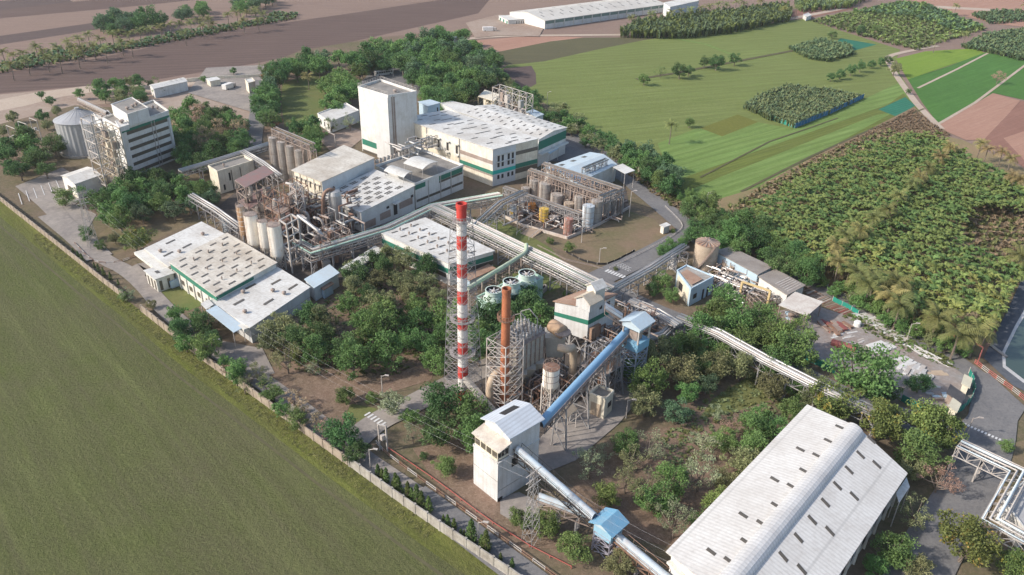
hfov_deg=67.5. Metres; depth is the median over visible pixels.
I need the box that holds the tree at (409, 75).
[403,68,419,88]
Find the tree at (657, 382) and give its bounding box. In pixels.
[626,356,669,396]
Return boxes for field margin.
[636,50,792,79]
[700,118,836,176]
[741,108,923,191]
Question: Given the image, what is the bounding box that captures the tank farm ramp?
[516,222,542,237]
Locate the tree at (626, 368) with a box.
[619,357,648,383]
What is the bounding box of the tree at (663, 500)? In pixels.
[633,478,679,518]
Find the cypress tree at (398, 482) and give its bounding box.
[394,475,402,490]
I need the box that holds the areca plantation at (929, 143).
[748,130,1023,285]
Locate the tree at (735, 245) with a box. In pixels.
[728,233,751,254]
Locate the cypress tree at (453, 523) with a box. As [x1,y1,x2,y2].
[451,518,456,529]
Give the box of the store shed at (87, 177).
[61,167,102,197]
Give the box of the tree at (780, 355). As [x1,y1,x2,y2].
[754,344,798,378]
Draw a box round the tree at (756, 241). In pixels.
[740,221,772,254]
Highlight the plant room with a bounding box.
[418,99,440,113]
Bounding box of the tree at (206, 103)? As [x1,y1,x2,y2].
[195,101,218,118]
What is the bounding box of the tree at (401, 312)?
[395,307,407,321]
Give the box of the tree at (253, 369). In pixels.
[246,360,267,380]
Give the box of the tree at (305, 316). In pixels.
[292,300,325,328]
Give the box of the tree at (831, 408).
[808,377,865,421]
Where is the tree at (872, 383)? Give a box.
[821,341,908,398]
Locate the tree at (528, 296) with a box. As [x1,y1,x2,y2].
[511,289,543,322]
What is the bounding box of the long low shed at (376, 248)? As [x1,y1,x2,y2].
[341,246,382,280]
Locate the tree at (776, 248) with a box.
[771,237,790,257]
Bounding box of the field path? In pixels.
[673,38,731,53]
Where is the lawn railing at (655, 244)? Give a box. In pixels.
[609,206,682,267]
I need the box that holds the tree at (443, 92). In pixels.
[427,85,456,101]
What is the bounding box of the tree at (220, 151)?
[200,139,226,162]
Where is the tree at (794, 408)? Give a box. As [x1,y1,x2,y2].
[777,396,805,421]
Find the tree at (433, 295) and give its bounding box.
[427,287,449,304]
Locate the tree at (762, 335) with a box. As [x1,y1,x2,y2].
[747,316,793,351]
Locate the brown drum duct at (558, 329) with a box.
[547,319,570,338]
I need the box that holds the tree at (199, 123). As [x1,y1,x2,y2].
[185,118,213,137]
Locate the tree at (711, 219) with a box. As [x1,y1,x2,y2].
[700,213,720,229]
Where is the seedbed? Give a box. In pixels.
[879,97,914,115]
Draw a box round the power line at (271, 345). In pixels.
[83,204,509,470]
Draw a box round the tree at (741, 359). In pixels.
[728,350,756,380]
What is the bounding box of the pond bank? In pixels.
[983,279,1023,390]
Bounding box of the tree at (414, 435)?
[402,423,421,442]
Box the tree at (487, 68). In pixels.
[478,62,502,77]
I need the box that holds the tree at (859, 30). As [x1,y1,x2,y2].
[856,24,866,34]
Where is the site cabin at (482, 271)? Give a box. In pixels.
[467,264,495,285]
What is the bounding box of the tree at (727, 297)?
[706,282,745,313]
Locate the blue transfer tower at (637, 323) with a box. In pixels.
[616,311,654,386]
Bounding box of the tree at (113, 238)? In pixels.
[107,231,119,243]
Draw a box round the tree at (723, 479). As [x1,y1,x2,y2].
[711,465,738,490]
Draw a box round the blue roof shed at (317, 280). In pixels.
[304,264,338,300]
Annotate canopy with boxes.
[201,299,216,321]
[206,305,245,346]
[384,165,411,183]
[404,156,436,177]
[612,164,634,190]
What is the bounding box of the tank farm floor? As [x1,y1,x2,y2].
[506,186,628,234]
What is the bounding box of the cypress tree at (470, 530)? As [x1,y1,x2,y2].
[465,519,476,543]
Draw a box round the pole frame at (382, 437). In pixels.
[377,424,387,451]
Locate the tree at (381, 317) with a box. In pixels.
[358,301,401,339]
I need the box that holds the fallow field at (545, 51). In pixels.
[499,37,658,64]
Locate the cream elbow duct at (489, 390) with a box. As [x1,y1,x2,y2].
[486,365,512,404]
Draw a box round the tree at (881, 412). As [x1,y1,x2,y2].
[855,396,906,441]
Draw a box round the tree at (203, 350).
[190,332,222,361]
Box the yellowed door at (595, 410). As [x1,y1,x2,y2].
[590,401,600,417]
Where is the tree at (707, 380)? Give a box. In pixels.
[692,373,719,393]
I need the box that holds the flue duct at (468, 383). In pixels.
[463,376,495,412]
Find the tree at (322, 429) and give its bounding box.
[316,417,334,437]
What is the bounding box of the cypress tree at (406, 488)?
[404,481,410,497]
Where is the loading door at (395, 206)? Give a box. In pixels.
[393,204,397,214]
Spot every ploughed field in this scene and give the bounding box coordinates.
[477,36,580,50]
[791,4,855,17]
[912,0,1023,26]
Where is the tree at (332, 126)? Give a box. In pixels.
[324,116,337,130]
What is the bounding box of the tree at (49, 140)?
[40,132,67,156]
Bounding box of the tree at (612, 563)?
[599,548,636,574]
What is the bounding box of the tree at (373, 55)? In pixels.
[358,49,383,73]
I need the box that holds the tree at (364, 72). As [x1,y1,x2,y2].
[347,62,369,80]
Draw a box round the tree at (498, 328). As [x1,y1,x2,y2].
[477,320,511,335]
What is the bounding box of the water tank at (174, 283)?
[169,277,179,288]
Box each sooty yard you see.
[215,184,388,279]
[476,323,657,437]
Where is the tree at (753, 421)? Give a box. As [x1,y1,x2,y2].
[736,410,775,438]
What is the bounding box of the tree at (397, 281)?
[386,269,415,290]
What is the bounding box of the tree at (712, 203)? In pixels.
[691,190,721,212]
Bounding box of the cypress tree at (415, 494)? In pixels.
[412,484,420,504]
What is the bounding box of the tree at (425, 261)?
[411,252,438,279]
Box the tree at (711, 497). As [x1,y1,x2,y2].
[700,484,725,506]
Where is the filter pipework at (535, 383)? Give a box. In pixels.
[490,358,586,433]
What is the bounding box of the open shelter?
[777,292,822,329]
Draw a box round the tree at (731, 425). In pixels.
[720,417,742,439]
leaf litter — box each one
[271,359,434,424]
[275,268,449,372]
[413,437,557,547]
[563,399,774,546]
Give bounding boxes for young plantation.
[727,127,895,213]
[958,187,1023,276]
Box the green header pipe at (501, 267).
[467,243,527,311]
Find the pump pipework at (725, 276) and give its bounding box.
[706,259,775,302]
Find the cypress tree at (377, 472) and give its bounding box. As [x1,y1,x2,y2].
[375,463,380,477]
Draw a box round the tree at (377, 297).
[365,289,399,315]
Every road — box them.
[30,185,422,495]
[38,211,111,260]
[125,262,150,274]
[248,80,262,151]
[339,358,493,443]
[412,486,547,574]
[468,8,846,39]
[544,119,700,243]
[585,227,693,280]
[599,277,963,441]
[719,248,984,374]
[882,397,1018,574]
[885,45,938,61]
[885,60,944,128]
[917,53,988,87]
[937,65,1023,124]
[962,373,1023,430]
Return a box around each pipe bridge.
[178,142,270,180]
[188,193,239,239]
[240,149,284,195]
[292,192,502,273]
[428,203,614,295]
[470,190,527,243]
[502,186,585,227]
[527,168,601,204]
[541,162,622,215]
[549,178,608,198]
[581,158,608,174]
[598,189,625,221]
[609,243,688,306]
[626,297,682,344]
[647,317,682,349]
[672,313,875,436]
[947,439,1023,554]
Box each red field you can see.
[941,93,1019,139]
[984,101,1023,166]
[1004,131,1023,158]
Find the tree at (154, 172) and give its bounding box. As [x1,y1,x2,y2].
[146,167,171,181]
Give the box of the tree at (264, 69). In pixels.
[258,62,275,74]
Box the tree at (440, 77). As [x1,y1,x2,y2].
[435,72,453,85]
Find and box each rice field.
[896,48,983,78]
[908,52,1023,121]
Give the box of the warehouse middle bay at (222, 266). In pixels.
[169,233,276,302]
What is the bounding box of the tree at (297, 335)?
[277,323,307,348]
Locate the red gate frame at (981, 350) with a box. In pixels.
[953,335,983,364]
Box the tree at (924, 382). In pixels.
[902,373,936,392]
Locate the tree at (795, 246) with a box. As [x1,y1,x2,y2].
[785,239,811,263]
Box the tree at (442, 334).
[433,319,457,349]
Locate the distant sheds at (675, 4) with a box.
[663,0,698,15]
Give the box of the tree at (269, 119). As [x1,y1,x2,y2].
[258,109,281,127]
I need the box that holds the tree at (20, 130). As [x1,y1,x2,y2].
[9,125,40,148]
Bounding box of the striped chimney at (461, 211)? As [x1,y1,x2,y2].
[456,201,467,400]
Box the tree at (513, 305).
[483,297,526,323]
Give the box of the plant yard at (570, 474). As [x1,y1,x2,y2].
[0,34,1023,574]
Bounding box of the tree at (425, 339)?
[409,330,439,352]
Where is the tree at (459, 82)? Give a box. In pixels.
[453,79,479,88]
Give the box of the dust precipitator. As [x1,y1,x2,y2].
[494,308,546,399]
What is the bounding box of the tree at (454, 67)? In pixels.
[446,61,469,73]
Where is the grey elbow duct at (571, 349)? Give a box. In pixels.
[557,343,576,386]
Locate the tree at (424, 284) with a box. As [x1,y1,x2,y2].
[414,271,438,294]
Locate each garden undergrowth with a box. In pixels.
[276,268,444,375]
[661,375,801,479]
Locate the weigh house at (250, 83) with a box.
[245,77,255,92]
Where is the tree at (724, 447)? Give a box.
[704,425,742,453]
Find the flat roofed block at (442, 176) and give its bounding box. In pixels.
[375,149,463,207]
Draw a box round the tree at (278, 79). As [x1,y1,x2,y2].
[259,70,282,86]
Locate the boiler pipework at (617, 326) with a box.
[577,298,672,375]
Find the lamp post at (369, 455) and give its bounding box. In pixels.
[369,448,377,467]
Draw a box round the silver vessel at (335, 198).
[328,189,344,227]
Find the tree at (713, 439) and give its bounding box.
[691,432,722,462]
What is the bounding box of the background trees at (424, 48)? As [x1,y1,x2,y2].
[0,0,973,443]
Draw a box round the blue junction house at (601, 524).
[588,507,629,559]
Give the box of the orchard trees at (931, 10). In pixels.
[853,0,983,31]
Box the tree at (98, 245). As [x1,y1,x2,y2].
[93,239,105,249]
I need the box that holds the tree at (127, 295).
[117,286,134,301]
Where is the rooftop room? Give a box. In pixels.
[111,97,149,125]
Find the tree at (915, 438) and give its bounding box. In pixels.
[892,426,954,473]
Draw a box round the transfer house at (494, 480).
[473,438,539,501]
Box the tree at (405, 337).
[395,323,427,351]
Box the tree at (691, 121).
[685,117,694,127]
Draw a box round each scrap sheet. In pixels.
[817,320,826,325]
[832,329,840,335]
[837,322,847,330]
[842,321,853,328]
[866,340,886,347]
[875,344,896,352]
[902,358,913,365]
[903,366,910,374]
[927,372,945,374]
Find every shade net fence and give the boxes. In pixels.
[773,116,795,127]
[795,93,864,127]
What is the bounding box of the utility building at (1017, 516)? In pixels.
[994,481,1023,548]
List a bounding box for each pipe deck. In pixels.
[235,166,277,218]
[262,178,311,242]
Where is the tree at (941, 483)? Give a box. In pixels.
[916,461,965,494]
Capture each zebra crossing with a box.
[364,412,385,424]
[605,269,624,277]
[965,423,1000,439]
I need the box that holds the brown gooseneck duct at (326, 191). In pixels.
[321,188,334,223]
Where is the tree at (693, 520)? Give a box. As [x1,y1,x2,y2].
[688,504,708,524]
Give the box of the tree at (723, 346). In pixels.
[711,343,732,368]
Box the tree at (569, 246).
[563,241,574,251]
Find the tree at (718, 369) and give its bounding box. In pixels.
[697,348,732,378]
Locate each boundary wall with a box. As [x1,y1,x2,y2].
[0,196,120,294]
[140,304,347,464]
[186,74,260,81]
[348,456,522,574]
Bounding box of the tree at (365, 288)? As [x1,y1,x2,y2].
[357,282,376,303]
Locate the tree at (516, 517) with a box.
[508,506,535,529]
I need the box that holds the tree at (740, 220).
[726,216,749,235]
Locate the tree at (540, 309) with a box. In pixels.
[519,299,554,328]
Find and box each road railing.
[74,242,134,262]
[376,441,556,574]
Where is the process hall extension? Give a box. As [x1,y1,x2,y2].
[325,169,414,231]
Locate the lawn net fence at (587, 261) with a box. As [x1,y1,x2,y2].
[566,250,634,264]
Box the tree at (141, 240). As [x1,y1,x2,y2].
[117,225,157,250]
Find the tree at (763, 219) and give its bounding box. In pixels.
[750,214,776,240]
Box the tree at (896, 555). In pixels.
[870,530,920,571]
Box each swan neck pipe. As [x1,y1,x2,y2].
[300,209,311,230]
[313,216,325,232]
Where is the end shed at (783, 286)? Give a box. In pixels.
[758,269,805,303]
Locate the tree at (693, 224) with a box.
[687,217,706,233]
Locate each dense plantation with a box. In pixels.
[619,0,792,38]
[794,0,864,12]
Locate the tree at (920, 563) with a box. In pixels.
[903,552,936,574]
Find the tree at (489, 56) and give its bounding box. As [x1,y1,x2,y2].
[482,53,503,66]
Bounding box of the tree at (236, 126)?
[229,118,249,131]
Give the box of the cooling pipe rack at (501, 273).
[467,259,524,308]
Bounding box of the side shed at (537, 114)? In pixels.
[526,109,543,119]
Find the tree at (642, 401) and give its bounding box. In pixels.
[629,382,662,416]
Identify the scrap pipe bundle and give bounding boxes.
[807,289,821,296]
[822,298,831,303]
[830,306,845,310]
[894,339,929,357]
[910,344,938,360]
[913,347,950,366]
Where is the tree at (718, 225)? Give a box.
[706,218,725,232]
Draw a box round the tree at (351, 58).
[339,50,360,74]
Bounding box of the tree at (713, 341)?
[704,335,738,361]
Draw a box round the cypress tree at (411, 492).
[408,487,412,500]
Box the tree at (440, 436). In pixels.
[417,409,464,446]
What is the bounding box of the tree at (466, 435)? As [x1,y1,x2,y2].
[452,411,484,453]
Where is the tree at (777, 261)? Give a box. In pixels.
[764,252,801,275]
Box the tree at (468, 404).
[451,388,492,426]
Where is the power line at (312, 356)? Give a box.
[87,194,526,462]
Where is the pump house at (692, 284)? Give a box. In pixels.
[675,265,713,305]
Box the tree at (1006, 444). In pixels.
[996,438,1015,452]
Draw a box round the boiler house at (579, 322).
[553,290,617,360]
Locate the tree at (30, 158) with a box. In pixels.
[18,148,52,166]
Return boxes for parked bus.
[374,68,392,75]
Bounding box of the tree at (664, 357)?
[637,333,676,373]
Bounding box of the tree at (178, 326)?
[168,318,194,341]
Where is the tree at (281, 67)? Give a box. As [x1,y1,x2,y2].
[266,57,292,83]
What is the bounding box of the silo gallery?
[271,127,316,163]
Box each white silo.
[235,201,246,243]
[242,208,262,251]
[256,216,272,258]
[266,218,286,269]
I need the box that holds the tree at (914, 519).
[895,491,934,530]
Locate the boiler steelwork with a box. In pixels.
[579,336,625,394]
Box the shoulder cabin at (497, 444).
[472,423,511,461]
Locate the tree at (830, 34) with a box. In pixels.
[827,31,837,38]
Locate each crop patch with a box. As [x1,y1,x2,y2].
[701,115,756,135]
[838,38,875,49]
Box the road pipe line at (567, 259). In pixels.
[537,245,600,267]
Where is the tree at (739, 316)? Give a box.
[717,300,753,338]
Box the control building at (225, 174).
[208,155,253,193]
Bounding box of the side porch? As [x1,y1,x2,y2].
[888,477,909,526]
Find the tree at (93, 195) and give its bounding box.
[84,189,112,209]
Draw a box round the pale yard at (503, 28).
[466,14,542,37]
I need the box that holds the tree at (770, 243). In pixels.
[758,230,781,249]
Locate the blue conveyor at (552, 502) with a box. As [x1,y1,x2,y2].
[536,489,597,530]
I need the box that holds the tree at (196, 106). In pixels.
[188,102,207,126]
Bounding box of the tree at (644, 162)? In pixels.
[639,156,659,174]
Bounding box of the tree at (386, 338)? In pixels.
[368,329,403,370]
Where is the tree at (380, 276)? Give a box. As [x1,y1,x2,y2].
[364,268,390,288]
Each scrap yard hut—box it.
[945,384,964,404]
[948,398,960,417]
[960,374,972,394]
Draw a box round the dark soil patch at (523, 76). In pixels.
[504,66,535,89]
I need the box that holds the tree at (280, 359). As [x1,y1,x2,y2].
[268,336,303,373]
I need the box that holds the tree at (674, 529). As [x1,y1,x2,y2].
[654,495,697,537]
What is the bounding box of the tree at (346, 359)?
[332,336,373,380]
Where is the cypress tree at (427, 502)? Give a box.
[424,495,434,512]
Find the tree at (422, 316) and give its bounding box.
[397,306,434,331]
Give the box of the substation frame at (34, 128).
[29,117,41,139]
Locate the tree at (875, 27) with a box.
[870,22,880,31]
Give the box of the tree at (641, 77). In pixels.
[638,73,650,85]
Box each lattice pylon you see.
[75,191,98,247]
[521,466,541,548]
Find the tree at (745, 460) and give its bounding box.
[719,445,761,473]
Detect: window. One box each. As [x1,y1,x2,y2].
[365,218,375,228]
[380,210,390,220]
[399,197,412,208]
[678,281,682,291]
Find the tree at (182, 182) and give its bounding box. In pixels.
[168,180,191,196]
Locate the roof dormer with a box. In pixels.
[575,291,603,312]
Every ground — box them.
[0,0,1023,359]
[714,127,1023,355]
[779,306,974,404]
[810,2,987,48]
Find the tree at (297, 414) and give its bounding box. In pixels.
[285,406,309,430]
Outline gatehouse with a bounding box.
[317,103,359,132]
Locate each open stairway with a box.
[80,114,115,195]
[95,121,127,183]
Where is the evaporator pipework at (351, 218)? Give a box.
[281,186,365,246]
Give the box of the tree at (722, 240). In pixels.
[703,229,731,248]
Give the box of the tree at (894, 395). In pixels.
[874,378,904,400]
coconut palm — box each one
[0,47,11,61]
[1,58,18,80]
[5,51,20,69]
[14,49,29,67]
[17,55,33,75]
[27,41,42,61]
[34,46,48,64]
[37,53,53,71]
[49,42,63,58]
[49,53,67,73]
[61,37,74,52]
[64,41,76,61]
[68,49,85,68]
[72,34,84,45]
[75,42,88,61]
[82,30,93,46]
[85,41,99,59]
[93,35,105,50]
[98,42,111,62]
[104,29,118,42]
[111,29,125,43]
[113,36,127,55]
[123,30,134,40]
[125,38,138,57]
[132,26,144,43]
[144,25,154,41]
[155,23,165,37]
[164,19,175,36]
[173,20,185,28]
[178,28,190,45]
[184,18,196,31]
[194,16,202,30]
[196,20,208,38]
[202,14,213,28]
[205,19,216,36]
[222,11,232,23]
[231,8,240,24]
[237,16,247,32]
[240,9,252,21]
[249,8,259,21]
[252,16,262,30]
[259,10,268,24]
[301,71,313,89]
[627,14,636,21]
[647,10,656,17]
[664,118,678,143]
[676,7,685,16]
[686,6,696,13]
[825,235,850,268]
[827,250,851,285]
[833,226,860,246]
[844,262,877,289]
[849,271,886,308]
[851,221,875,239]
[855,266,889,295]
[862,208,887,231]
[872,284,910,312]
[879,201,897,228]
[880,269,916,296]
[882,291,918,329]
[888,188,909,215]
[901,174,923,201]
[910,168,929,193]
[918,160,937,174]
[918,300,962,332]
[931,37,942,52]
[933,149,949,164]
[937,321,983,359]
[942,140,959,153]
[958,316,998,357]
[961,30,970,42]
[973,138,990,157]
[979,143,997,165]
[994,145,1010,166]
[1000,241,1023,277]
[1002,153,1020,177]
[1003,168,1019,186]
[1009,173,1023,196]
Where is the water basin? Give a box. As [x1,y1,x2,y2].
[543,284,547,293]
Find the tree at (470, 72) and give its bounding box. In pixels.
[461,64,489,80]
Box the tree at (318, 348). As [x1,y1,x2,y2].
[299,333,336,366]
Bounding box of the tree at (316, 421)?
[303,409,327,429]
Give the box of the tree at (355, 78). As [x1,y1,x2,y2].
[342,77,361,84]
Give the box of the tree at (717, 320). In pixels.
[701,315,739,340]
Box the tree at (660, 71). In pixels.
[654,66,666,75]
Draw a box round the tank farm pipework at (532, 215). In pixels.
[502,186,626,234]
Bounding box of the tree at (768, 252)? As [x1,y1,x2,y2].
[759,246,786,269]
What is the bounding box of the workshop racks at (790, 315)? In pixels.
[780,309,812,326]
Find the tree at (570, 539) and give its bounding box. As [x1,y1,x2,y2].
[555,531,593,564]
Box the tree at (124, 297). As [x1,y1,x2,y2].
[117,291,129,300]
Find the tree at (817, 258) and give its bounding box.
[795,249,826,275]
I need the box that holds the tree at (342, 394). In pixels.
[335,386,355,404]
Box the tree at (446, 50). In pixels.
[438,46,459,58]
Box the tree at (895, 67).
[886,59,902,75]
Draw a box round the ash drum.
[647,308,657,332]
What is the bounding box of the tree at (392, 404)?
[377,390,410,415]
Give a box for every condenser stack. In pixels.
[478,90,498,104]
[492,84,533,113]
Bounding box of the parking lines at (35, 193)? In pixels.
[18,181,58,203]
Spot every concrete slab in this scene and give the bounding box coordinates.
[864,318,879,322]
[875,325,889,329]
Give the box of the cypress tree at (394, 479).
[391,472,399,488]
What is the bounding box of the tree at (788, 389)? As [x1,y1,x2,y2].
[782,379,806,399]
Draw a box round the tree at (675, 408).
[662,396,694,423]
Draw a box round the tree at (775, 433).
[762,414,787,439]
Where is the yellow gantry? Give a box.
[739,281,771,305]
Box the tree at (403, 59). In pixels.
[390,52,416,75]
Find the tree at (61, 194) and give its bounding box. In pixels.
[51,186,75,205]
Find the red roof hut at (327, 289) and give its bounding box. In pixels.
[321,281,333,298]
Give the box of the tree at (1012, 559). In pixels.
[995,546,1023,574]
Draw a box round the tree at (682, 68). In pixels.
[671,63,688,78]
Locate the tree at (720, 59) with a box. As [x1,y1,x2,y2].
[708,54,725,70]
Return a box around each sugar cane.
[743,82,861,127]
[788,37,854,61]
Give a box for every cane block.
[961,26,1023,60]
[971,8,1023,23]
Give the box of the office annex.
[143,267,174,291]
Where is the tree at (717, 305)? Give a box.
[696,296,732,326]
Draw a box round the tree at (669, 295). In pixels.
[659,286,679,302]
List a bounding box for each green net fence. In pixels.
[804,353,835,373]
[832,296,858,312]
[900,367,975,411]
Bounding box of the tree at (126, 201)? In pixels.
[115,192,140,217]
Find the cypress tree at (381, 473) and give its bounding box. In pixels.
[379,468,385,480]
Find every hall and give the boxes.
[291,145,374,213]
[381,217,494,285]
[414,110,538,185]
[459,104,568,166]
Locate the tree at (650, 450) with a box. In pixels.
[628,427,669,460]
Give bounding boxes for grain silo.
[53,107,93,158]
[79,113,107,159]
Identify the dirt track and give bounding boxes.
[0,81,195,110]
[900,6,1014,10]
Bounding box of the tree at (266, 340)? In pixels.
[255,325,286,354]
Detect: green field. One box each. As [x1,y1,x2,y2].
[500,19,907,201]
[658,82,911,199]
[677,93,918,200]
[681,113,888,201]
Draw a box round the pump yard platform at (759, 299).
[746,291,781,307]
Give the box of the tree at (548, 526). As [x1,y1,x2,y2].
[530,506,562,539]
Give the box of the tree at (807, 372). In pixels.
[798,367,830,392]
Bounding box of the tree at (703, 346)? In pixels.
[688,337,710,354]
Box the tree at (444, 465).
[430,454,456,478]
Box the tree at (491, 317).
[469,294,501,327]
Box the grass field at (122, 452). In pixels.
[0,217,463,574]
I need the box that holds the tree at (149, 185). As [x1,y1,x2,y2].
[144,177,167,191]
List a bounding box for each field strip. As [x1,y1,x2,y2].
[0,0,72,9]
[0,0,187,17]
[0,0,262,24]
[0,0,488,92]
[0,23,99,44]
[263,0,430,25]
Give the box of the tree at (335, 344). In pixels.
[323,330,361,356]
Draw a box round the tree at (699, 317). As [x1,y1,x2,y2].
[683,311,714,345]
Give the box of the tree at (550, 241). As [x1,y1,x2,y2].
[545,237,554,243]
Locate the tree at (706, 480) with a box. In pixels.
[685,454,721,491]
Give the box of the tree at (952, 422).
[928,409,968,449]
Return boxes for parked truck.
[221,82,235,89]
[482,26,496,30]
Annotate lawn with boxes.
[97,204,213,255]
[161,286,200,310]
[281,74,324,126]
[345,404,376,421]
[473,218,560,259]
[493,265,561,294]
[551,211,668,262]
[700,368,781,418]
[994,440,1023,502]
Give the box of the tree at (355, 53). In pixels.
[346,49,364,57]
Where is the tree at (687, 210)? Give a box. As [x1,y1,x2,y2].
[679,194,705,219]
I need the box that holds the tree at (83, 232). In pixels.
[77,225,94,240]
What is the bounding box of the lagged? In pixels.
[296,214,326,240]
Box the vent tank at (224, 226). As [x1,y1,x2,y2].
[220,217,231,232]
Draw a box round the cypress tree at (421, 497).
[417,490,425,507]
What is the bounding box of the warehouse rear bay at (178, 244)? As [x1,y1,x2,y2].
[134,221,224,270]
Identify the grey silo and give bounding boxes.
[267,134,279,176]
[276,138,288,181]
[284,142,295,182]
[293,146,302,166]
[301,141,307,162]
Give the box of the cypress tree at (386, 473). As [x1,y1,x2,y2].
[381,467,389,483]
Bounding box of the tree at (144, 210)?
[129,202,154,223]
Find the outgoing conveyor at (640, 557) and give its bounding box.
[613,530,670,574]
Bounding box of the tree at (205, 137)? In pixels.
[192,125,218,144]
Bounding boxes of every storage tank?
[509,201,516,217]
[517,209,522,219]
[518,196,527,210]
[521,183,529,197]
[528,199,536,212]
[529,176,538,196]
[539,178,550,202]
[539,204,548,221]
[550,189,562,204]
[551,212,558,222]
[563,190,572,200]
[563,214,573,235]
[564,198,573,208]
[574,193,584,211]
[581,200,594,228]
[591,196,602,223]
[603,199,609,215]
[692,237,719,270]
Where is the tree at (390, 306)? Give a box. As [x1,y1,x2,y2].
[369,294,397,330]
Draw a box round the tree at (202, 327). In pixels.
[190,313,215,335]
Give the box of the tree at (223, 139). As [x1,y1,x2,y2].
[206,130,231,146]
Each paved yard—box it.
[16,168,95,227]
[187,65,268,148]
[221,341,273,374]
[322,127,361,150]
[361,68,422,95]
[381,209,433,227]
[500,492,543,525]
[538,377,642,470]
[550,134,620,178]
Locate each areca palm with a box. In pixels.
[775,227,786,233]
[781,230,790,242]
[806,240,819,248]
[808,232,819,240]
[819,244,833,262]
[823,253,833,276]
[830,264,836,280]
[835,262,846,280]
[848,249,860,255]
[850,240,860,253]
[851,258,861,264]
[852,244,864,252]
[855,241,867,255]
[856,255,866,261]
[865,245,877,262]
[865,254,876,264]
[867,258,875,266]
[874,244,885,258]
[874,259,886,266]
[877,255,888,270]
[881,252,892,259]
[883,249,893,265]
[886,259,894,269]
[889,263,902,269]
[894,253,906,264]
[895,267,910,274]
[902,257,913,268]
[906,266,920,284]
[906,293,920,318]
[907,276,920,286]
[909,260,922,271]
[912,290,925,296]
[914,284,925,289]
[914,305,925,319]
[916,280,927,288]
[917,300,927,318]
[918,266,929,289]
[920,294,933,315]
[922,290,935,307]
[924,256,939,277]
[925,272,939,278]
[926,284,938,290]
[927,254,939,277]
[928,279,942,299]
[929,261,944,271]
[932,303,948,312]
[934,285,948,294]
[936,296,952,303]
[939,261,951,285]
[940,282,951,302]
[941,290,954,305]
[943,278,952,294]
[946,275,958,285]
[947,269,959,278]
[947,293,963,308]
[947,298,964,325]
[948,300,965,322]
[951,284,960,290]
[952,266,963,287]
[952,316,963,327]
[955,278,963,289]
[956,271,969,278]
[957,308,972,329]
[958,286,972,308]
[962,279,975,288]
[962,316,980,322]
[963,298,973,316]
[965,295,975,306]
[967,271,979,294]
[968,288,984,296]
[968,301,985,324]
[968,310,982,316]
[971,270,983,274]
[971,298,987,324]
[974,283,985,291]
[974,293,988,297]
[974,316,991,334]
[977,275,990,282]
[977,308,989,317]
[981,283,996,306]
[982,304,993,312]
[982,318,997,344]
[985,297,999,313]
[986,300,1001,313]
[986,313,1001,329]
[988,272,1000,282]
[989,291,1003,310]
[989,304,1007,314]
[995,277,1009,288]
[995,282,1008,292]
[995,295,1008,305]
[1000,284,1014,294]
[1000,292,1010,305]
[1005,278,1017,286]
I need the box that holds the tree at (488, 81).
[474,71,498,89]
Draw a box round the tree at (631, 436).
[610,426,639,456]
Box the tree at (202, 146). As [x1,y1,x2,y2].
[194,140,218,154]
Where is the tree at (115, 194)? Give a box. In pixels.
[110,186,137,202]
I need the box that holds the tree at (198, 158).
[186,152,210,176]
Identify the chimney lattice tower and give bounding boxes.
[444,212,482,403]
[485,330,523,408]
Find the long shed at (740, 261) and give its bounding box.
[716,247,772,286]
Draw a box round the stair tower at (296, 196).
[289,181,306,233]
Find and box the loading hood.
[556,402,577,437]
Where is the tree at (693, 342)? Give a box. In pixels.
[677,331,702,359]
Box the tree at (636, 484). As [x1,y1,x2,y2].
[627,465,667,507]
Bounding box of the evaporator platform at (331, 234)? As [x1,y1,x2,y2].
[303,221,350,267]
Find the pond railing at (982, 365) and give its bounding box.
[974,359,1023,399]
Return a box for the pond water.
[1005,318,1023,378]
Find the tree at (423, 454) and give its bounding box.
[419,451,429,460]
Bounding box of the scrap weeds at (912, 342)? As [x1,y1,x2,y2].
[842,313,958,368]
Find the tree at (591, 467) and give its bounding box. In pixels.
[571,446,603,480]
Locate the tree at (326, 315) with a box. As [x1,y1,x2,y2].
[310,304,338,330]
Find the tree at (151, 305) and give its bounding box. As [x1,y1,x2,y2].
[145,300,156,308]
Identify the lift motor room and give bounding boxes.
[115,118,129,131]
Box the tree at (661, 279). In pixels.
[650,269,672,289]
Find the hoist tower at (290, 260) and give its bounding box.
[278,214,304,272]
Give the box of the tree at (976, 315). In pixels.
[952,312,979,326]
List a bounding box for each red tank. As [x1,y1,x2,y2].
[830,339,848,346]
[837,342,855,351]
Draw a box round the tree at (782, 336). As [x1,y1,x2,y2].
[767,328,819,368]
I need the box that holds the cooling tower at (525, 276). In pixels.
[476,268,543,319]
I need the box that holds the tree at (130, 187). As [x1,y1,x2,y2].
[119,180,140,196]
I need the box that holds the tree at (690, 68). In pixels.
[687,65,695,75]
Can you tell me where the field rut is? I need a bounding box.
[0,225,443,574]
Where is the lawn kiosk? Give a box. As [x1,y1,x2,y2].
[659,222,670,233]
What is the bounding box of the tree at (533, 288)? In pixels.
[511,281,542,306]
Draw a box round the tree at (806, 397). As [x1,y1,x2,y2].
[797,380,830,407]
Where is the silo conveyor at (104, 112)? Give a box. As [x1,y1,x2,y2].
[76,97,109,116]
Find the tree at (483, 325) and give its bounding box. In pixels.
[468,317,495,347]
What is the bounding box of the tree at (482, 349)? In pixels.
[457,326,497,366]
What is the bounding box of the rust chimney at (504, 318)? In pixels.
[497,286,514,406]
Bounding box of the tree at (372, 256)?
[359,249,385,268]
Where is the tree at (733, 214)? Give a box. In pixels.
[728,209,744,221]
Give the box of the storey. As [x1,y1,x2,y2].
[480,399,544,455]
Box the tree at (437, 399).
[420,380,464,421]
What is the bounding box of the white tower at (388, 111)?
[358,76,417,160]

